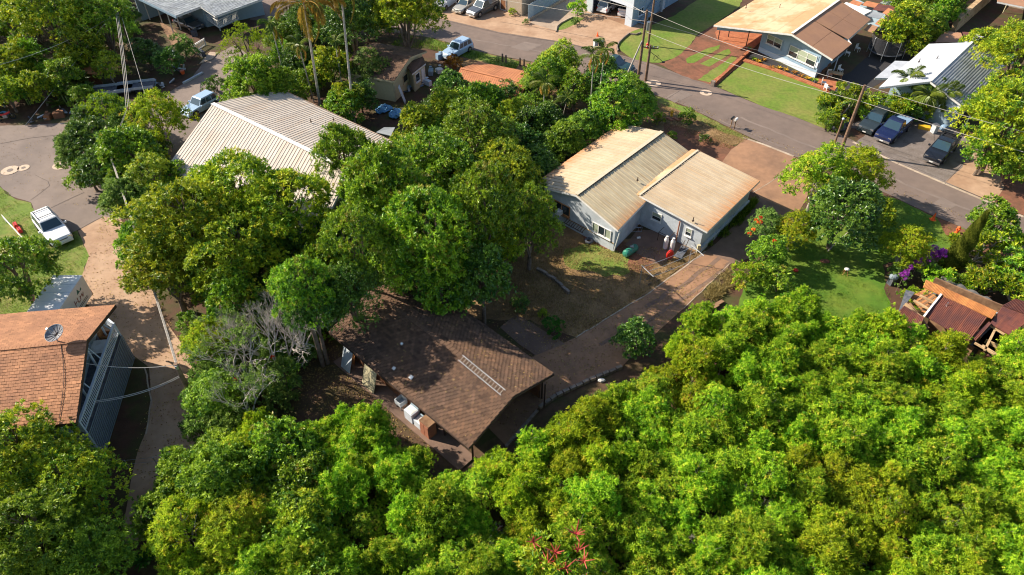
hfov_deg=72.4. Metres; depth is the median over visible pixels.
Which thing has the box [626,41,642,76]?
brace pole
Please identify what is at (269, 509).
thicket shrub
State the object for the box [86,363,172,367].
overhead wire
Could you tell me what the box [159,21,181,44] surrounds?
ramp
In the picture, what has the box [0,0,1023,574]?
ground
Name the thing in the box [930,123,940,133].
wheelie bin
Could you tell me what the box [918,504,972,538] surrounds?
thicket shrub
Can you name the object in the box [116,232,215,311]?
mango tree
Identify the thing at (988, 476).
thicket shrub
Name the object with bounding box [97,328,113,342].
wicker chair
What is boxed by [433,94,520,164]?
mango tree
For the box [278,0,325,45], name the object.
shade tree
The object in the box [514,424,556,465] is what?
thicket shrub
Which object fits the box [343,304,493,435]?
fallen leaves
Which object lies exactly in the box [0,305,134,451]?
deck house
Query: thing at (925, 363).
thicket shrub
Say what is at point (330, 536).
thicket shrub
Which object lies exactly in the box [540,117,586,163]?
shade tree
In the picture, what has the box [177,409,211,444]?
shrub
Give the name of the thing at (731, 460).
thicket shrub
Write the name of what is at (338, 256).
understorey tree
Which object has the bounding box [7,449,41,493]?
understorey tree
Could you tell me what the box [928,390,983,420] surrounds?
thicket shrub
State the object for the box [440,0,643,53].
front apron
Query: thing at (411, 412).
washing machine
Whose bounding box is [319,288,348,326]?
understorey tree
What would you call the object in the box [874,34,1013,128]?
pale roof house
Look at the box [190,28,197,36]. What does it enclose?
covered box
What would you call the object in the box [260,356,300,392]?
understorey bush
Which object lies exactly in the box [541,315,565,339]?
round bush
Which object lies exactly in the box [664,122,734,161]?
dirt yard
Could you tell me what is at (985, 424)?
thicket shrub
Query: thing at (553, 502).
thicket shrub
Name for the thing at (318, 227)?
understorey tree
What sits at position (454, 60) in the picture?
croton bush
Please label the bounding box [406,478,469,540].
thicket shrub
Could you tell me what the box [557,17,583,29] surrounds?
grass wedge
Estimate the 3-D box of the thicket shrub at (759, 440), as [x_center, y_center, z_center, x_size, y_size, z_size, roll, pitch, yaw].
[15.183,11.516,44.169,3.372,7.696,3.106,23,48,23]
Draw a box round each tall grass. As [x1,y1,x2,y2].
[0,190,86,313]
[391,33,518,68]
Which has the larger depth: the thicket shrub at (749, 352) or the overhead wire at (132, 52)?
the overhead wire at (132, 52)
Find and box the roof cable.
[59,346,63,418]
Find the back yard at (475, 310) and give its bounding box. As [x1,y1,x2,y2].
[466,223,704,336]
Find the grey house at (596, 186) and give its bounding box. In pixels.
[534,125,687,250]
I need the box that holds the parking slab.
[946,152,1003,201]
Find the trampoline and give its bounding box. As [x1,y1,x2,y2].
[866,29,908,61]
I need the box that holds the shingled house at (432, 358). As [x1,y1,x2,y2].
[328,279,553,470]
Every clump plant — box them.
[46,95,68,107]
[69,71,90,83]
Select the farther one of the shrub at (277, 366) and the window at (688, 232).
the window at (688, 232)
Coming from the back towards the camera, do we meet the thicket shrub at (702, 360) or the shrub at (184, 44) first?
the shrub at (184, 44)
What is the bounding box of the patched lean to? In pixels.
[844,0,902,32]
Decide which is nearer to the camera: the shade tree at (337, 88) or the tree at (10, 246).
the tree at (10, 246)
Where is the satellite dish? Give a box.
[44,324,62,341]
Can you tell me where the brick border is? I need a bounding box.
[743,59,833,91]
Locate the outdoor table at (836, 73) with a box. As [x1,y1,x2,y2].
[828,70,842,80]
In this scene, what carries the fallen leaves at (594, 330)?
on the driveway at (502, 431)
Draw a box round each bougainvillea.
[895,270,909,292]
[909,257,923,280]
[927,244,941,264]
[935,247,947,262]
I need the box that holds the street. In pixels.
[250,0,1023,248]
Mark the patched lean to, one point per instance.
(873, 12)
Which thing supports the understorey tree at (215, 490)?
on the ground at (128, 434)
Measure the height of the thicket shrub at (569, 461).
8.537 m
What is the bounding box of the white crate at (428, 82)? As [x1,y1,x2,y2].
[424,77,431,86]
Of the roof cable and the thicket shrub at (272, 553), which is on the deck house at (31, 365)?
the roof cable
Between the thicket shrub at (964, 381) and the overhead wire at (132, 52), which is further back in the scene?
the overhead wire at (132, 52)
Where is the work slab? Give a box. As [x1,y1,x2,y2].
[625,230,682,264]
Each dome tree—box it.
[78,89,134,127]
[216,21,274,78]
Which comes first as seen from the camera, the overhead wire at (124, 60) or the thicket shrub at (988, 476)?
the thicket shrub at (988, 476)
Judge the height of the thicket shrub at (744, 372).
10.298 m
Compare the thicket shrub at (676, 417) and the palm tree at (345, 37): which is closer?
the thicket shrub at (676, 417)
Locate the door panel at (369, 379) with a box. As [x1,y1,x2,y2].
[362,363,376,393]
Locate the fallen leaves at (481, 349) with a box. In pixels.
[394,296,549,386]
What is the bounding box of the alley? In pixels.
[706,198,796,261]
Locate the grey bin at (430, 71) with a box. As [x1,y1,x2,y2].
[428,66,433,75]
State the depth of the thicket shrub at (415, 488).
39.92 m
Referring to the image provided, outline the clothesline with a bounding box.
[639,245,703,283]
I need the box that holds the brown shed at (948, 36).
[930,30,968,43]
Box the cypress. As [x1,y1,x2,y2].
[936,209,990,272]
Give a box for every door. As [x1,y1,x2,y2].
[341,347,352,373]
[421,68,425,83]
[500,0,505,10]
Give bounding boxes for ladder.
[460,356,504,394]
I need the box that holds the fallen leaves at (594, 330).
[486,265,721,435]
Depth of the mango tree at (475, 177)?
49.09 m
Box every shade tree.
[0,0,37,38]
[0,0,93,49]
[0,43,35,91]
[48,25,113,66]
[58,115,120,168]
[63,0,135,62]
[73,144,121,186]
[89,49,131,82]
[93,123,170,186]
[95,177,150,219]
[118,87,199,151]
[121,149,179,195]
[124,37,161,70]
[129,209,166,228]
[150,46,185,74]
[150,523,186,549]
[165,473,183,508]
[173,437,272,525]
[176,314,237,364]
[177,366,248,429]
[204,263,269,339]
[216,51,292,101]
[262,19,301,48]
[264,65,308,100]
[269,487,349,549]
[273,270,347,364]
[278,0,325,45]
[278,42,318,74]
[295,241,339,276]
[306,44,352,86]
[308,0,389,52]
[320,258,386,333]
[325,80,365,113]
[331,221,377,258]
[346,44,391,85]
[367,0,450,47]
[380,253,421,295]
[394,100,442,141]
[417,253,469,317]
[427,85,467,122]
[448,241,517,324]
[463,80,507,109]
[519,98,549,122]
[520,56,565,101]
[525,140,555,178]
[538,37,585,74]
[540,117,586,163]
[555,66,595,111]
[573,108,602,140]
[583,65,611,93]
[585,69,650,136]
[608,316,657,359]
[630,78,656,116]
[745,233,791,273]
[773,208,816,250]
[796,174,885,255]
[865,197,898,229]
[872,0,932,42]
[903,32,932,57]
[957,131,1005,175]
[976,137,1023,187]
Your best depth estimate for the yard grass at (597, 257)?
58.10 m
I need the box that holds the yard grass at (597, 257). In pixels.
[563,244,629,276]
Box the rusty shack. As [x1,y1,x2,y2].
[898,277,1023,366]
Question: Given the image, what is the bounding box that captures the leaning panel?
[398,85,405,103]
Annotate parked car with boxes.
[172,14,203,31]
[451,0,475,13]
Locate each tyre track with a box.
[476,40,589,60]
[599,260,735,345]
[644,257,720,307]
[719,119,808,156]
[740,117,979,213]
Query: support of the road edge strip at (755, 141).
on the ground at (128, 434)
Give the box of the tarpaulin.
[933,277,991,299]
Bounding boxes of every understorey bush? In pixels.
[174,310,197,335]
[180,324,207,346]
[198,389,235,416]
[217,362,250,396]
[224,343,258,371]
[238,362,268,402]
[246,324,280,351]
[256,339,287,366]
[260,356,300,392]
[277,387,300,412]
[278,325,306,352]
[291,333,328,368]
[301,317,333,340]
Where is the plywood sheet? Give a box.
[343,346,354,364]
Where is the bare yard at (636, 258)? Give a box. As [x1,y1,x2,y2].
[582,235,652,271]
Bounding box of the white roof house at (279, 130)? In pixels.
[171,89,393,253]
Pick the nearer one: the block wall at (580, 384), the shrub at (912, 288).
the block wall at (580, 384)
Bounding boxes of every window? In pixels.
[402,72,408,84]
[415,72,420,83]
[553,200,569,218]
[591,222,611,240]
[638,6,643,16]
[650,211,661,223]
[683,227,692,238]
[765,34,782,49]
[787,45,816,67]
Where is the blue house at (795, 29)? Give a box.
[714,0,870,77]
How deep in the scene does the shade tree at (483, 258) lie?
48.42 m
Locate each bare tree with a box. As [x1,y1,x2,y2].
[181,313,268,390]
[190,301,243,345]
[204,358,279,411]
[209,290,319,380]
[261,303,337,351]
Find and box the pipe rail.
[1,214,21,236]
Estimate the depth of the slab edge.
45.76 m
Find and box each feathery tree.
[194,503,263,574]
[774,139,861,210]
[827,141,895,195]
[876,223,936,268]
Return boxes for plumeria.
[836,81,866,100]
[855,88,886,109]
[946,229,1003,264]
[953,265,980,289]
[965,255,1022,295]
[986,229,1023,258]
[988,270,1023,301]
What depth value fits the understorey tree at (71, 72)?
75.54 m
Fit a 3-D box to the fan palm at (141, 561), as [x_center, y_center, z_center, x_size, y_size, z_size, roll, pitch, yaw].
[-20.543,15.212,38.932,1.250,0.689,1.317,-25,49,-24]
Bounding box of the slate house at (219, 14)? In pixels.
[135,0,264,32]
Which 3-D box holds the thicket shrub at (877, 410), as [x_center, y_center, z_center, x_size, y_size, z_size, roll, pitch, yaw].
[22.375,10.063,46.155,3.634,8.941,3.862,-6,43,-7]
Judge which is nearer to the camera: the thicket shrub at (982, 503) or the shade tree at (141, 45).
the thicket shrub at (982, 503)
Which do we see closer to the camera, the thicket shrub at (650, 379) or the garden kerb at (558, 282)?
the thicket shrub at (650, 379)
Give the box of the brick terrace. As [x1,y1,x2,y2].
[817,75,836,93]
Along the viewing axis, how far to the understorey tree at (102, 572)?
35.91 m
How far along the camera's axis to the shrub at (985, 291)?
54.28 m
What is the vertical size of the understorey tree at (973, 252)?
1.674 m
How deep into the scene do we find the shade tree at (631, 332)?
48.71 m
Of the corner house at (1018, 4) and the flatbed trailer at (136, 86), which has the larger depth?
the corner house at (1018, 4)
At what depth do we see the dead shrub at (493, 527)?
38.99 m
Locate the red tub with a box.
[666,250,673,258]
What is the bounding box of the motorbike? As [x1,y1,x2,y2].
[0,110,15,120]
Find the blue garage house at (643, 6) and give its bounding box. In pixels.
[587,0,677,26]
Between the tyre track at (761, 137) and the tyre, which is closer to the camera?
the tyre
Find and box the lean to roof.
[376,127,394,135]
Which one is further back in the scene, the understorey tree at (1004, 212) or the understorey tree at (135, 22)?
the understorey tree at (135, 22)
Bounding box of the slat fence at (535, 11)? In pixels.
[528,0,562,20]
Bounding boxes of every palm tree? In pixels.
[257,14,282,64]
[265,23,285,50]
[270,0,345,107]
[283,34,314,102]
[321,33,346,81]
[332,0,355,122]
[529,68,558,100]
[547,95,562,111]
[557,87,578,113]
[579,46,606,107]
[590,37,617,105]
[846,94,858,107]
[891,65,926,91]
[909,83,947,112]
[922,77,959,111]
[935,84,964,103]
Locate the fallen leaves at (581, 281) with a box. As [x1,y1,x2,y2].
[477,238,695,342]
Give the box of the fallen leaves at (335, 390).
[288,341,438,455]
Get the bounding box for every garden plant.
[817,102,830,113]
[827,90,842,111]
[845,104,854,115]
[905,105,923,120]
[923,114,932,123]
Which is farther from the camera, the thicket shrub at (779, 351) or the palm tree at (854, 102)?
the palm tree at (854, 102)
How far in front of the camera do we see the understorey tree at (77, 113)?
69.79 m
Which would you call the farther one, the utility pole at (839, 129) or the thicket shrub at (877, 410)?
the utility pole at (839, 129)
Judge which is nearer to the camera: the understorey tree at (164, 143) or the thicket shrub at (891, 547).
the thicket shrub at (891, 547)
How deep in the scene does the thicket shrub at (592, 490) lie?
38.13 m
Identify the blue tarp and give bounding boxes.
[375,104,392,113]
[389,107,400,118]
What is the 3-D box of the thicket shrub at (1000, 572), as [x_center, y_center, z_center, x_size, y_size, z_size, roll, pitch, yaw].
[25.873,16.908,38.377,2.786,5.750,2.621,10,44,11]
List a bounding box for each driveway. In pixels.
[78,216,201,543]
[489,252,743,443]
[530,0,586,29]
[660,20,745,86]
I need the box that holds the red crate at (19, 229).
[16,227,22,233]
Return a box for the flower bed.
[747,53,813,81]
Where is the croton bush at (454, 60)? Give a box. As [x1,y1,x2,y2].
[444,53,463,71]
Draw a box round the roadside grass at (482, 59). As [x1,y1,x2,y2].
[430,39,518,67]
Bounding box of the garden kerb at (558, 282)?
[536,267,569,293]
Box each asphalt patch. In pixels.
[511,42,540,50]
[665,90,691,102]
[930,197,954,211]
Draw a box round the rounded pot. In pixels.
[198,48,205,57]
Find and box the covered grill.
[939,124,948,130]
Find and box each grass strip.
[686,45,719,62]
[698,56,735,81]
[701,49,730,66]
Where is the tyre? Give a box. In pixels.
[584,237,593,243]
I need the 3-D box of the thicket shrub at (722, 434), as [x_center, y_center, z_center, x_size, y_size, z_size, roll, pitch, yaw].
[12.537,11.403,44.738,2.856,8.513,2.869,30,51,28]
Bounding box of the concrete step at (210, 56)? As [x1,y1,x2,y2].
[199,52,216,63]
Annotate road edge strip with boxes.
[743,137,764,144]
[765,144,793,156]
[852,141,897,163]
[898,163,944,183]
[945,183,990,202]
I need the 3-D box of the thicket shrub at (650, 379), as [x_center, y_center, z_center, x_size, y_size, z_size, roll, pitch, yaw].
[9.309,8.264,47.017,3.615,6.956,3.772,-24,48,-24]
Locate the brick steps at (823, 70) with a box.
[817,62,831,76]
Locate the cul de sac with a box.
[0,45,246,231]
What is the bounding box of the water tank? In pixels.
[622,244,637,256]
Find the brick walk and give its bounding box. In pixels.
[709,56,746,84]
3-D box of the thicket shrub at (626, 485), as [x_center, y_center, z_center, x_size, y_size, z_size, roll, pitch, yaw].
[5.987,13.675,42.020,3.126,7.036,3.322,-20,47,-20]
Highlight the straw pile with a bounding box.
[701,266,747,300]
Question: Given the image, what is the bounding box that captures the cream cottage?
[348,43,426,101]
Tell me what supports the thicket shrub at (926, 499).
on the ground at (128, 434)
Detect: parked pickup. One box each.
[466,0,498,17]
[591,53,635,72]
[618,5,626,16]
[873,113,914,143]
[922,126,963,164]
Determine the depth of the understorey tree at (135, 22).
88.91 m
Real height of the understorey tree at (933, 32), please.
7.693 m
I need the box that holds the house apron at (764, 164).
[723,139,810,210]
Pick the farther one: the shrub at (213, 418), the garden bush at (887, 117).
the garden bush at (887, 117)
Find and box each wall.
[538,364,622,409]
[556,16,572,31]
[616,32,640,50]
[710,50,749,86]
[950,0,990,31]
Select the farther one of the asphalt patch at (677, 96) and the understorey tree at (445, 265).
the asphalt patch at (677, 96)
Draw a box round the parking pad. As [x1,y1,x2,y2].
[847,119,982,195]
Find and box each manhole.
[1,166,18,174]
[17,165,29,170]
[646,80,660,86]
[700,90,711,95]
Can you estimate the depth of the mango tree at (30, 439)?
37.67 m
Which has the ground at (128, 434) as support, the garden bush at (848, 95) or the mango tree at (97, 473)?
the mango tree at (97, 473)
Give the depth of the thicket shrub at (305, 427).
41.97 m
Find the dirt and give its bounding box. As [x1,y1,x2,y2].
[995,160,1023,214]
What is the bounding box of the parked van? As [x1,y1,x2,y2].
[436,0,458,9]
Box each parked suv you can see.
[30,206,73,246]
[182,89,219,117]
[441,36,473,58]
[596,0,620,12]
[856,104,891,134]
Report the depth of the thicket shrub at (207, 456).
39.99 m
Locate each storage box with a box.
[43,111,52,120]
[52,109,64,119]
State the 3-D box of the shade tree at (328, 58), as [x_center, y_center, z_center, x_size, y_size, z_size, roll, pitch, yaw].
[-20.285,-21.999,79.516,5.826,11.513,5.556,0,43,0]
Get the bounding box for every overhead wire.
[0,21,103,64]
[25,10,114,125]
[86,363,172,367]
[95,376,177,400]
[95,377,178,402]
[111,156,176,361]
[111,157,175,361]
[111,160,175,363]
[115,10,125,102]
[116,9,127,106]
[118,13,129,108]
[120,12,143,90]
[505,0,640,20]
[645,31,857,100]
[648,11,862,85]
[649,20,799,58]
[861,101,1022,151]
[867,86,1022,131]
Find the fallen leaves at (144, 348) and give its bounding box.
[83,218,193,488]
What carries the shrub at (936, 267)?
on the ground at (128, 434)
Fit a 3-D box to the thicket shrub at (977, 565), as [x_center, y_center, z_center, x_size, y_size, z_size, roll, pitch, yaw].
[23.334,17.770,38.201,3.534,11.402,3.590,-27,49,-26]
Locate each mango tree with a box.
[0,398,92,524]
[0,479,103,574]
[14,438,135,544]
[44,509,146,574]
[104,176,243,282]
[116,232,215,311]
[177,145,297,237]
[182,208,289,305]
[231,166,337,262]
[263,254,336,366]
[309,121,375,178]
[316,203,395,290]
[335,137,431,240]
[365,182,486,306]
[393,123,480,188]
[430,158,530,284]
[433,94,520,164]
[472,135,546,200]
[498,180,565,270]
[944,70,1023,174]
[958,26,1005,56]
[968,15,1023,89]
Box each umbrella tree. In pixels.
[513,516,602,574]
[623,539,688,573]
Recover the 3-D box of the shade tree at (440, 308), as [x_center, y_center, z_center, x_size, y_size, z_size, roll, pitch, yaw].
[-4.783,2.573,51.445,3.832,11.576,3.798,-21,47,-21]
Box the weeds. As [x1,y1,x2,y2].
[707,195,759,245]
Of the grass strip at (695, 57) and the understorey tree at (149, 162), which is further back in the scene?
the grass strip at (695, 57)
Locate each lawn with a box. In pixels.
[0,187,88,313]
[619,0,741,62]
[717,62,830,130]
[739,195,965,347]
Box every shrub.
[168,33,200,58]
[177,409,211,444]
[186,352,215,384]
[193,442,223,486]
[198,397,245,441]
[199,339,246,378]
[200,74,225,92]
[226,541,278,574]
[234,407,274,424]
[235,367,286,414]
[236,406,271,438]
[240,449,269,474]
[248,480,274,505]
[252,338,286,374]
[256,484,300,526]
[257,524,309,574]
[262,355,302,405]
[267,532,339,574]
[271,479,303,498]
[277,423,322,462]
[285,330,316,369]
[299,485,349,525]
[303,414,345,449]
[308,525,354,566]
[311,444,329,481]
[313,460,371,521]
[321,431,365,465]
[331,541,377,574]
[332,402,358,435]
[342,496,390,550]
[343,400,399,453]
[346,451,384,493]
[356,534,408,574]
[365,435,403,460]
[371,451,421,499]
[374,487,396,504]
[384,488,422,549]
[392,469,432,507]
[394,527,444,574]
[399,443,438,475]
[402,559,450,574]
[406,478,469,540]
[431,536,472,574]
[433,468,468,511]
[446,502,497,549]
[457,468,499,511]
[457,545,505,574]
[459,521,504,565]
[460,526,507,555]
[470,445,520,495]
[485,537,526,574]
[488,468,541,521]
[503,502,549,546]
[508,7,516,14]
[509,292,530,313]
[512,451,562,512]
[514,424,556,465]
[518,539,567,574]
[537,308,548,317]
[538,485,579,524]
[539,410,590,460]
[547,499,614,562]
[549,446,591,488]
[562,469,622,531]
[564,394,624,451]
[565,544,620,574]
[566,0,587,15]
[571,16,579,24]
[577,435,625,477]
[590,389,622,418]
[598,511,632,564]
[601,380,639,411]
[602,471,638,517]
[606,425,645,477]
[609,412,638,440]
[610,507,668,565]
[618,385,673,439]
[618,553,670,574]
[622,444,667,487]
[624,477,671,520]
[629,371,680,417]
[633,417,672,453]
[643,361,684,398]
[649,408,696,451]
[649,465,685,503]
[652,113,665,124]
[653,526,693,573]
[655,497,700,537]
[658,442,709,491]
[662,325,696,366]
[665,412,715,464]
[667,130,677,138]
[667,553,713,574]
[671,336,720,387]
[671,452,728,513]
[672,379,717,413]
[677,106,696,125]
[677,300,720,339]
[682,406,713,425]
[689,531,739,574]
[690,512,726,545]
[691,380,741,428]
[694,324,722,347]
[695,375,733,406]
[698,133,712,141]
[698,416,738,450]
[701,329,748,374]
[701,441,754,494]
[712,304,741,330]
[713,480,765,517]
[714,509,786,571]
[717,411,755,446]
[720,553,755,574]
[721,305,771,348]
[721,504,763,523]
[722,356,774,394]
[726,343,769,374]
[730,259,772,290]
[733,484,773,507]
[734,379,793,438]
[735,298,773,334]
[737,426,787,456]
[740,293,772,320]
[741,448,796,503]
[741,562,792,574]
[753,333,802,375]
[759,357,802,395]
[759,504,796,544]
[760,264,798,294]
[762,489,811,532]
[766,292,814,326]
[766,318,805,350]
[766,393,806,421]
[770,556,801,574]
[775,412,823,454]
[776,533,826,574]
[780,443,822,476]
[781,369,825,406]
[781,462,836,509]
[786,283,823,320]
[789,317,822,346]
[794,500,859,548]
[796,338,847,381]
[797,518,873,574]
[800,388,854,425]
[810,311,842,335]
[813,411,872,465]
[815,331,851,368]
[815,367,863,409]
[815,566,857,574]
[820,448,855,484]
[821,407,868,446]
[822,112,848,129]
[823,463,892,517]
[837,306,882,347]
[840,342,874,376]
[841,385,894,428]
[843,506,881,550]
[846,369,875,393]
[848,447,883,476]
[851,326,900,360]
[851,414,898,459]
[856,566,881,574]
[864,337,915,389]
[864,484,923,538]
[867,302,912,350]
[868,380,920,413]
[868,529,923,572]
[872,460,913,506]
[873,558,928,574]
[877,405,931,447]
[878,438,940,500]
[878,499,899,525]
[887,263,912,286]
[896,284,927,310]
[899,520,947,556]
[901,319,933,352]
[902,344,953,388]
[903,401,943,427]
[906,383,932,406]
[906,533,971,574]
[907,481,949,524]
[909,375,957,409]
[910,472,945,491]
[912,560,968,574]
[913,260,944,281]
[913,435,966,487]
[918,327,973,369]
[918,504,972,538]
[921,264,964,294]
[923,423,950,457]
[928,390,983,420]
[936,415,987,459]
[937,471,981,505]
[937,546,1000,574]
[939,368,995,409]
[940,273,971,286]
[946,484,1011,532]
[949,357,996,390]
[949,519,995,564]
[958,408,1020,460]
[958,456,1008,497]
[962,514,1021,561]
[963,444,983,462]
[965,352,1017,392]
[978,263,1007,294]
[978,394,1008,415]
[979,440,1022,493]
[986,560,1010,574]
[989,379,1023,408]
[990,335,1023,379]
[991,406,1023,465]
[991,524,1023,574]
[995,327,1023,351]
[998,466,1023,507]
[1001,483,1023,526]
[1005,368,1023,389]
[1010,519,1023,539]
[1015,443,1023,469]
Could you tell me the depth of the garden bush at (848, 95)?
75.42 m
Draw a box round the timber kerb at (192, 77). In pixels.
[182,72,203,83]
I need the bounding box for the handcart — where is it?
[674,239,688,258]
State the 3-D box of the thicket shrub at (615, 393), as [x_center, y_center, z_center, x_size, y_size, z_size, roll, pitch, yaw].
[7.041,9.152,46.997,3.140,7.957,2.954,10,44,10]
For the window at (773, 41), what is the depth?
84.75 m
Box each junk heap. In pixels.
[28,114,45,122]
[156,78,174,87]
[403,84,423,91]
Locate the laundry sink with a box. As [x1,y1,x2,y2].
[394,394,407,410]
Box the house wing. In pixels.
[636,149,759,252]
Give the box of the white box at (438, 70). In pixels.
[435,64,443,73]
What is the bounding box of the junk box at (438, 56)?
[435,51,443,60]
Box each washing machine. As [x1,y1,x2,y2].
[404,403,419,423]
[414,413,423,429]
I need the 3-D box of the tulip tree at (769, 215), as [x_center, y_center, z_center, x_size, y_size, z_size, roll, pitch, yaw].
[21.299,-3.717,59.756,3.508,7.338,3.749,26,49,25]
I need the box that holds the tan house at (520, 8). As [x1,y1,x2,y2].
[497,0,535,15]
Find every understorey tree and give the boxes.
[0,17,16,36]
[0,69,19,101]
[0,76,27,112]
[6,36,49,67]
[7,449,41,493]
[13,564,68,574]
[16,19,52,42]
[17,50,50,71]
[18,69,58,105]
[19,504,93,556]
[32,59,61,74]
[42,56,84,96]
[52,132,98,168]
[53,6,77,28]
[53,20,67,35]
[62,155,103,191]
[62,534,126,572]
[64,104,106,131]
[65,84,97,105]
[68,51,89,76]
[79,565,114,574]
[88,92,130,119]
[89,27,118,56]
[96,153,148,189]
[104,18,144,46]
[106,104,150,131]
[106,198,124,219]
[108,14,139,31]
[111,0,131,6]
[112,219,148,269]
[122,186,151,218]
[124,6,142,26]
[129,483,194,541]
[134,151,169,180]
[139,493,225,574]
[146,131,173,150]
[152,247,193,291]
[152,445,196,503]
[156,159,186,185]
[156,552,221,574]
[188,266,229,311]
[188,482,232,530]
[188,482,274,574]
[190,424,236,448]
[217,427,274,479]
[232,470,290,508]
[236,246,273,276]
[237,272,282,308]
[243,411,319,482]
[252,281,302,325]
[255,480,323,535]
[257,502,344,570]
[261,226,310,281]
[269,39,295,69]
[269,446,333,498]
[274,32,300,45]
[275,552,340,574]
[280,51,306,76]
[288,16,312,40]
[292,66,327,98]
[303,216,345,237]
[306,24,330,46]
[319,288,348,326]
[320,88,365,123]
[327,32,355,51]
[336,192,372,238]
[336,239,370,259]
[352,11,381,40]
[353,78,380,114]
[359,249,388,288]
[377,18,398,36]
[384,236,423,278]
[388,131,420,155]
[418,115,444,139]
[420,92,444,110]
[422,154,454,177]
[430,66,468,92]
[431,100,464,126]
[436,234,478,279]
[439,126,474,147]
[440,214,483,251]
[441,279,473,309]
[450,162,483,188]
[451,149,478,171]
[454,85,476,108]
[472,207,506,241]
[475,181,510,204]
[480,110,512,134]
[490,233,524,268]
[495,96,530,120]
[498,78,520,99]
[501,122,543,147]
[508,105,541,136]
[510,175,547,204]
[514,74,552,101]
[517,92,536,101]
[520,99,559,142]
[525,154,560,177]
[533,130,570,156]
[536,142,561,173]
[543,105,570,132]
[555,66,578,89]
[560,54,579,74]
[564,110,604,152]
[583,54,620,87]
[589,103,626,137]
[615,70,638,85]
[628,77,646,90]
[630,93,662,121]
[881,0,902,16]
[887,16,921,47]
[908,0,936,5]
[908,18,941,41]
[923,0,961,21]
[924,6,950,36]
[927,3,949,29]
[936,0,968,17]
[938,248,977,266]
[950,235,985,256]
[965,192,1021,245]
[986,241,1022,270]
[997,246,1023,297]
[1003,122,1023,136]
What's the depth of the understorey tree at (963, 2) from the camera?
90.81 m
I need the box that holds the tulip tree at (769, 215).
[744,205,788,236]
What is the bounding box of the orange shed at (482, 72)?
[451,62,525,109]
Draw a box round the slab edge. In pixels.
[505,409,538,447]
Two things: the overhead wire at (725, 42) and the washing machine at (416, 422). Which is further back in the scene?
the overhead wire at (725, 42)
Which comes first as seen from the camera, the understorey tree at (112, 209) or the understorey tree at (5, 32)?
the understorey tree at (112, 209)
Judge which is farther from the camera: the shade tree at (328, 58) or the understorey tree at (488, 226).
the shade tree at (328, 58)
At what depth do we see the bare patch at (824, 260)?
57.98 m
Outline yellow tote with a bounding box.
[918,124,930,130]
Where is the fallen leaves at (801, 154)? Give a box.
[666,96,966,221]
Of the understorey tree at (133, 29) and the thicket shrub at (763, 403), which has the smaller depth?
the thicket shrub at (763, 403)
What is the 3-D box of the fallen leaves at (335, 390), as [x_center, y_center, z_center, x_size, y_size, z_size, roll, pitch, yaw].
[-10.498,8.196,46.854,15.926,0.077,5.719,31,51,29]
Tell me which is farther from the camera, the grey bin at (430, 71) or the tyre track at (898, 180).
the grey bin at (430, 71)
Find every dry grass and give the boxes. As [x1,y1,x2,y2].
[653,96,747,147]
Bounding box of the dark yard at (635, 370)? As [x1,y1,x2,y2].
[285,340,665,479]
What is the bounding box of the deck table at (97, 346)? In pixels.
[89,339,110,356]
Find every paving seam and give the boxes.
[144,368,151,433]
[577,251,705,336]
[684,264,728,307]
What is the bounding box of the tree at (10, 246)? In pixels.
[0,234,64,303]
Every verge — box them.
[438,41,749,144]
[654,95,747,138]
[937,218,1019,265]
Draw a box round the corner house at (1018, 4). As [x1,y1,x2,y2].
[997,0,1023,12]
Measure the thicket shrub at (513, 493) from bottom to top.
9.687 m
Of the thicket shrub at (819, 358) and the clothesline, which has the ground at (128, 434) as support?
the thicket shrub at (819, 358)
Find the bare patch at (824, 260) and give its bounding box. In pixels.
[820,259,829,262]
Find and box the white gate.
[193,38,205,49]
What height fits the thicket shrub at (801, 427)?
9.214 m
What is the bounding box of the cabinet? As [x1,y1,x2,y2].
[419,414,436,438]
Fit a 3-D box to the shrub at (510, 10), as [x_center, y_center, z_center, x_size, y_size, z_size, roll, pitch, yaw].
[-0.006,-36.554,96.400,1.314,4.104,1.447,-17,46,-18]
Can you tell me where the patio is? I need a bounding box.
[500,314,564,354]
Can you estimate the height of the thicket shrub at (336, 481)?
10.632 m
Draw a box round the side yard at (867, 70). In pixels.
[835,46,916,95]
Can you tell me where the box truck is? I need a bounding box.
[27,275,92,311]
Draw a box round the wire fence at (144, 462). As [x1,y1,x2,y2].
[109,445,192,468]
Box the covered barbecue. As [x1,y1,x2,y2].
[886,273,898,285]
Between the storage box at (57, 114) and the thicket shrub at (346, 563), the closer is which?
the thicket shrub at (346, 563)
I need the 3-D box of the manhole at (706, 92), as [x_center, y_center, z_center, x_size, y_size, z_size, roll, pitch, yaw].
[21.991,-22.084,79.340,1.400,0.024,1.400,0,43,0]
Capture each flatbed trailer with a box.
[88,81,132,95]
[116,78,155,94]
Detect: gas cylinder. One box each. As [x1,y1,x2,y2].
[663,236,668,248]
[669,237,675,250]
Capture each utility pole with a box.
[115,7,136,57]
[173,362,195,405]
[637,10,650,78]
[643,45,658,80]
[647,0,654,45]
[833,120,843,144]
[841,85,865,151]
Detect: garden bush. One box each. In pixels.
[814,110,833,120]
[815,110,839,131]
[816,92,861,114]
[817,89,860,106]
[850,105,869,119]
[863,101,898,119]
[882,95,912,113]
[889,88,928,110]
[912,102,932,113]
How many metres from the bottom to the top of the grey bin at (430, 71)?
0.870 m

